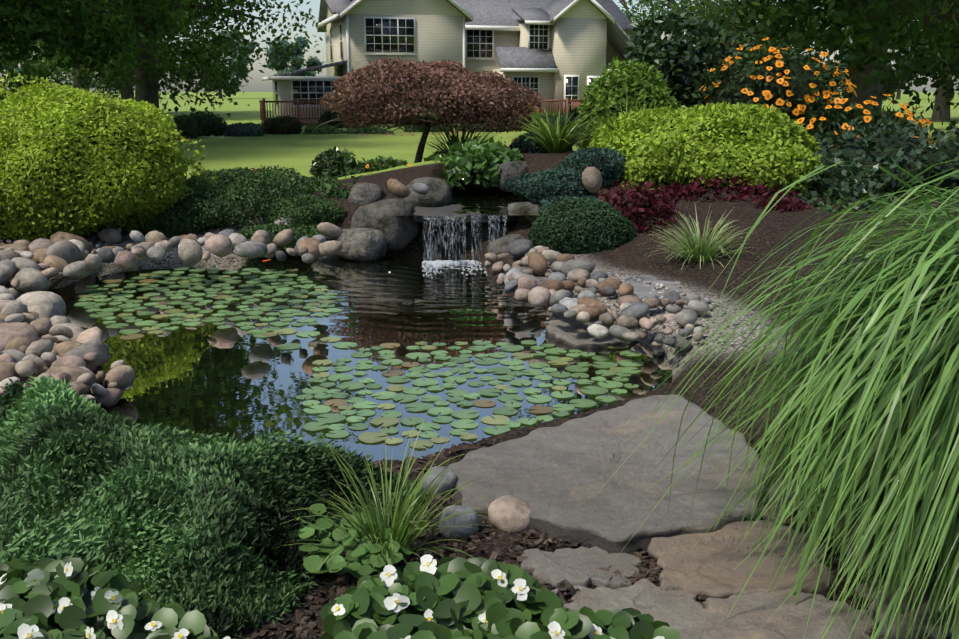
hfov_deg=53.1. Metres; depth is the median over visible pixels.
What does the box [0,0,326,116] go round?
tree crown
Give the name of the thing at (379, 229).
waterfall boulders
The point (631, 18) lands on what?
tree crown
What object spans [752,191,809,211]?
shrub
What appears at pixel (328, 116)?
shrub
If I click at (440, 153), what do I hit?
perennial
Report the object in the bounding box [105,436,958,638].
mulch chips
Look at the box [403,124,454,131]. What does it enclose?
shrub
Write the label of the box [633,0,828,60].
tree crown
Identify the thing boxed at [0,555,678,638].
begonia
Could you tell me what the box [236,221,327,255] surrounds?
juniper bank
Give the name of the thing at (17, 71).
tree crown
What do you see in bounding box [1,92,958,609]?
ground
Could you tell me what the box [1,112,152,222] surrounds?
gold shrub
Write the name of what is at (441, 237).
waterfall sheet
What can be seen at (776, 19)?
tree crown
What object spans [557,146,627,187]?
blue juniper
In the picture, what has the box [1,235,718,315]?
pebbles
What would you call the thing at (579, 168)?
blue juniper
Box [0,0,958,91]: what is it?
sky
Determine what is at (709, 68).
dark shrub
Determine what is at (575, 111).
dark shrub
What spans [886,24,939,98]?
tree crown
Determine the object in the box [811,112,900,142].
daisy bush
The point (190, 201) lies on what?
juniper bank
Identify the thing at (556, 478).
flagstones
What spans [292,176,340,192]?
juniper bank
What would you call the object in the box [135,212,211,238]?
juniper bank
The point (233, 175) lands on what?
juniper bank
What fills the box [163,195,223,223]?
juniper bank
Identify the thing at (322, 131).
bed shrub
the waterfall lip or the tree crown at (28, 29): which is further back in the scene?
the tree crown at (28, 29)
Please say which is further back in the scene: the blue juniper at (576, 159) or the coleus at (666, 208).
the blue juniper at (576, 159)
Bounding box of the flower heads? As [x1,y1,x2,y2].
[252,33,935,178]
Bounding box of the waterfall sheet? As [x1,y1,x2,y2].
[423,215,506,260]
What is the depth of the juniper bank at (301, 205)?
10.62 m
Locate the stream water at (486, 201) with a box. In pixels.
[397,189,540,215]
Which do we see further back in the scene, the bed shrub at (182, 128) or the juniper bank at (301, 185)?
the bed shrub at (182, 128)
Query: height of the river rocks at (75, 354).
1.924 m
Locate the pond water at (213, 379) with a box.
[45,256,672,461]
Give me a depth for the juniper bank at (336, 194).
11.27 m
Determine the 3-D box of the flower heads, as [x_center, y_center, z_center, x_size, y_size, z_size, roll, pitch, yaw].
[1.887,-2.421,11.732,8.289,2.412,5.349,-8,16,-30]
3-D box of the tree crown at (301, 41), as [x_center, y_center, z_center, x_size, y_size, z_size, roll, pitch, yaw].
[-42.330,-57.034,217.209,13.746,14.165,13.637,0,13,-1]
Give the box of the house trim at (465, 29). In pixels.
[262,0,614,113]
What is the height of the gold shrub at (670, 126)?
1.453 m
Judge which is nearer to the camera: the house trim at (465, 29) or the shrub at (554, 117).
the shrub at (554, 117)
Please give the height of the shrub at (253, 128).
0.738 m
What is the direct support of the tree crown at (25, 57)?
on the ground at (629, 258)
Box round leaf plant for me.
[295,503,412,577]
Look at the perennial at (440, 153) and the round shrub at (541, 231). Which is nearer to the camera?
the round shrub at (541, 231)
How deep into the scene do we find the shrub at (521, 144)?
13.01 m
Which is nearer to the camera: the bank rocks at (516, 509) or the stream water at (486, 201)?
the bank rocks at (516, 509)
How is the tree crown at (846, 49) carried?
on the ground at (629, 258)
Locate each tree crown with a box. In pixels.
[0,0,201,103]
[0,0,209,98]
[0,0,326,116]
[0,35,40,96]
[4,46,53,86]
[27,1,227,102]
[112,41,178,86]
[183,28,259,98]
[262,36,324,75]
[617,0,728,38]
[631,0,958,130]
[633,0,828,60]
[765,23,821,61]
[806,26,851,98]
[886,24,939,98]
[925,0,958,78]
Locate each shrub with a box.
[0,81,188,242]
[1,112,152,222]
[173,114,202,138]
[174,120,191,138]
[187,110,227,136]
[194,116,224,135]
[221,121,264,136]
[260,115,303,133]
[302,123,342,134]
[311,127,340,133]
[317,107,355,127]
[341,126,393,134]
[347,130,382,133]
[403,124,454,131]
[458,118,511,131]
[516,112,563,131]
[524,115,551,132]
[528,197,636,254]
[544,113,572,138]
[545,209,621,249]
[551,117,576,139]
[565,99,598,135]
[576,55,680,148]
[587,101,824,193]
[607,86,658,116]
[621,5,750,107]
[642,37,714,105]
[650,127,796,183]
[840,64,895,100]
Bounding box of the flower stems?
[243,45,932,176]
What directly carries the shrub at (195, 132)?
on the ground at (629, 258)
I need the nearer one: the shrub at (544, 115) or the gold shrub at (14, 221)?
the gold shrub at (14, 221)
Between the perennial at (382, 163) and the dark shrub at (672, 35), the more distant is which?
the dark shrub at (672, 35)
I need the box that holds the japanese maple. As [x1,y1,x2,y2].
[312,56,542,162]
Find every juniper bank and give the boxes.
[130,181,247,234]
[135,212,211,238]
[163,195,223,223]
[184,167,270,192]
[202,165,316,229]
[224,181,298,218]
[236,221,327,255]
[265,194,346,228]
[289,210,330,223]
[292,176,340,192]
[320,186,350,198]
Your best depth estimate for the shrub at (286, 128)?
36.64 m
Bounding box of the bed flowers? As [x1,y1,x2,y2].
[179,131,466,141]
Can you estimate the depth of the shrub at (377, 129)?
36.66 m
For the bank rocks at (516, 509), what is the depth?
3.58 m
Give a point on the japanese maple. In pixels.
(449, 91)
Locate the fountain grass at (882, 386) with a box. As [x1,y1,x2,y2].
[600,159,958,638]
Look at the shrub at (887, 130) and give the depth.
10.97 m
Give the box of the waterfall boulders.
[316,161,541,261]
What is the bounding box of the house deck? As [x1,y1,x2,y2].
[259,98,585,125]
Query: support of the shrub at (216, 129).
on the ground at (629, 258)
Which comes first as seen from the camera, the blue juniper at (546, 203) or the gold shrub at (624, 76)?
the blue juniper at (546, 203)
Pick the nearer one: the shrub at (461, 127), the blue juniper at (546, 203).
the blue juniper at (546, 203)
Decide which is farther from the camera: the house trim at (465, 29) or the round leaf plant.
the house trim at (465, 29)
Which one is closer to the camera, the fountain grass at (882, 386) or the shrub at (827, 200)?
the fountain grass at (882, 386)
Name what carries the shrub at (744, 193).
on the ground at (629, 258)
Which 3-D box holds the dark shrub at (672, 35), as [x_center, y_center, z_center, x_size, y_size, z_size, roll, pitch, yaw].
[3.133,-3.877,14.502,2.275,1.655,2.134,0,13,-1]
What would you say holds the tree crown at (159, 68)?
on the ground at (629, 258)
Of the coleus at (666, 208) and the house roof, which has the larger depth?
the house roof
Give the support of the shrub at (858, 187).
on the ground at (629, 258)
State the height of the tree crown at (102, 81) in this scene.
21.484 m
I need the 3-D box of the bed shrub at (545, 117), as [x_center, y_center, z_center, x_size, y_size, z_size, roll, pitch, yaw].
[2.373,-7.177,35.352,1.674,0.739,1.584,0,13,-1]
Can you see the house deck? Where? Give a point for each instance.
(575, 102)
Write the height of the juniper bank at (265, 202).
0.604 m
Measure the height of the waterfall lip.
0.097 m
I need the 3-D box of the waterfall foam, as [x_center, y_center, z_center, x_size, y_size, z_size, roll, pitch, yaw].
[-0.138,-0.514,9.698,0.915,0.034,0.942,0,13,-1]
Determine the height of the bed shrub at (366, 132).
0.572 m
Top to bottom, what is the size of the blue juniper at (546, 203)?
0.301 m
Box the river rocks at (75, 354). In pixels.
[0,167,709,407]
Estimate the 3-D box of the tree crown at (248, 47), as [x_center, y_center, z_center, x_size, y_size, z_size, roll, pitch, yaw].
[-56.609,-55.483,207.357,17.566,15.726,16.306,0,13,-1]
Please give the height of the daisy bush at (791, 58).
1.668 m
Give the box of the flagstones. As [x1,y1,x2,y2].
[448,275,958,638]
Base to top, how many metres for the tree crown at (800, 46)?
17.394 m
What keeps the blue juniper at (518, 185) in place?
on the ground at (629, 258)
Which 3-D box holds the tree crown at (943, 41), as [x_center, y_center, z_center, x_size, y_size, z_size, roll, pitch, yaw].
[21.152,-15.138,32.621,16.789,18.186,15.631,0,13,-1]
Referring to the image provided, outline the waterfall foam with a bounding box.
[422,260,486,277]
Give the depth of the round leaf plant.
3.21 m
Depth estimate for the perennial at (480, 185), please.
12.15 m
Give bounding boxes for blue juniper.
[503,167,593,203]
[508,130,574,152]
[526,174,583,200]
[537,195,599,211]
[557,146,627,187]
[573,158,614,180]
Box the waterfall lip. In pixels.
[412,205,515,222]
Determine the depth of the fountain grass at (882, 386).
2.91 m
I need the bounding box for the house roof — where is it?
[272,0,633,75]
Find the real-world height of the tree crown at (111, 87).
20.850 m
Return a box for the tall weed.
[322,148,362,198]
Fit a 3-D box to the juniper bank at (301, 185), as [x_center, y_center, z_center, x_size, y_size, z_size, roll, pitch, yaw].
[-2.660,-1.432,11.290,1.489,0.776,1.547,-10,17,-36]
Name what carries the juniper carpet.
on the ground at (629, 258)
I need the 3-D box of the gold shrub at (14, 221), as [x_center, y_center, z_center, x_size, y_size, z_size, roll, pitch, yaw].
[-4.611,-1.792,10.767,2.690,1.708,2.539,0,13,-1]
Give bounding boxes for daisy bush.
[675,41,854,127]
[698,25,773,103]
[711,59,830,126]
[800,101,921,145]
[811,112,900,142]
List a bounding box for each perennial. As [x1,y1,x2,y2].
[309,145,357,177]
[352,155,411,173]
[423,150,448,161]
[431,136,523,189]
[465,154,500,189]
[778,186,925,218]
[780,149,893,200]
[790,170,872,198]
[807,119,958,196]
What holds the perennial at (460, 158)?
on the ground at (629, 258)
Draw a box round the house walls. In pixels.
[273,0,629,119]
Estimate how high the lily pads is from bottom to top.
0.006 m
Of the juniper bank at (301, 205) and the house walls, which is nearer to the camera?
the juniper bank at (301, 205)
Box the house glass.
[272,18,613,110]
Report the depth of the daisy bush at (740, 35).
14.33 m
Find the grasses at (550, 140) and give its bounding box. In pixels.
[276,99,757,572]
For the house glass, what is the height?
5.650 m
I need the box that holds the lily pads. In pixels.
[74,267,643,447]
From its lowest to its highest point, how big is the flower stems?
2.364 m
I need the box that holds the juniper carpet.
[0,374,426,638]
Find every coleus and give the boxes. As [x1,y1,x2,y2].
[598,178,682,233]
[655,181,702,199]
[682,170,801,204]
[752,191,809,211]
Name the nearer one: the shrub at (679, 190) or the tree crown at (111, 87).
the shrub at (679, 190)
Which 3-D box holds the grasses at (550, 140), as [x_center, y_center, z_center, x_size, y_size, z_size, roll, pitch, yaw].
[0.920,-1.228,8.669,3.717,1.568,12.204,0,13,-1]
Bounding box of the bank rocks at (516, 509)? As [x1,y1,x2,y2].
[420,466,530,538]
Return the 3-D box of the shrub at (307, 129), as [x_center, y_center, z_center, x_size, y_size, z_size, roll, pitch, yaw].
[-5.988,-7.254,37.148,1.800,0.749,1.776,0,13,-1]
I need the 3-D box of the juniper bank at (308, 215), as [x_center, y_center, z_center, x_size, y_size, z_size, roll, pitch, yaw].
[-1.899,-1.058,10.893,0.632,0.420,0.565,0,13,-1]

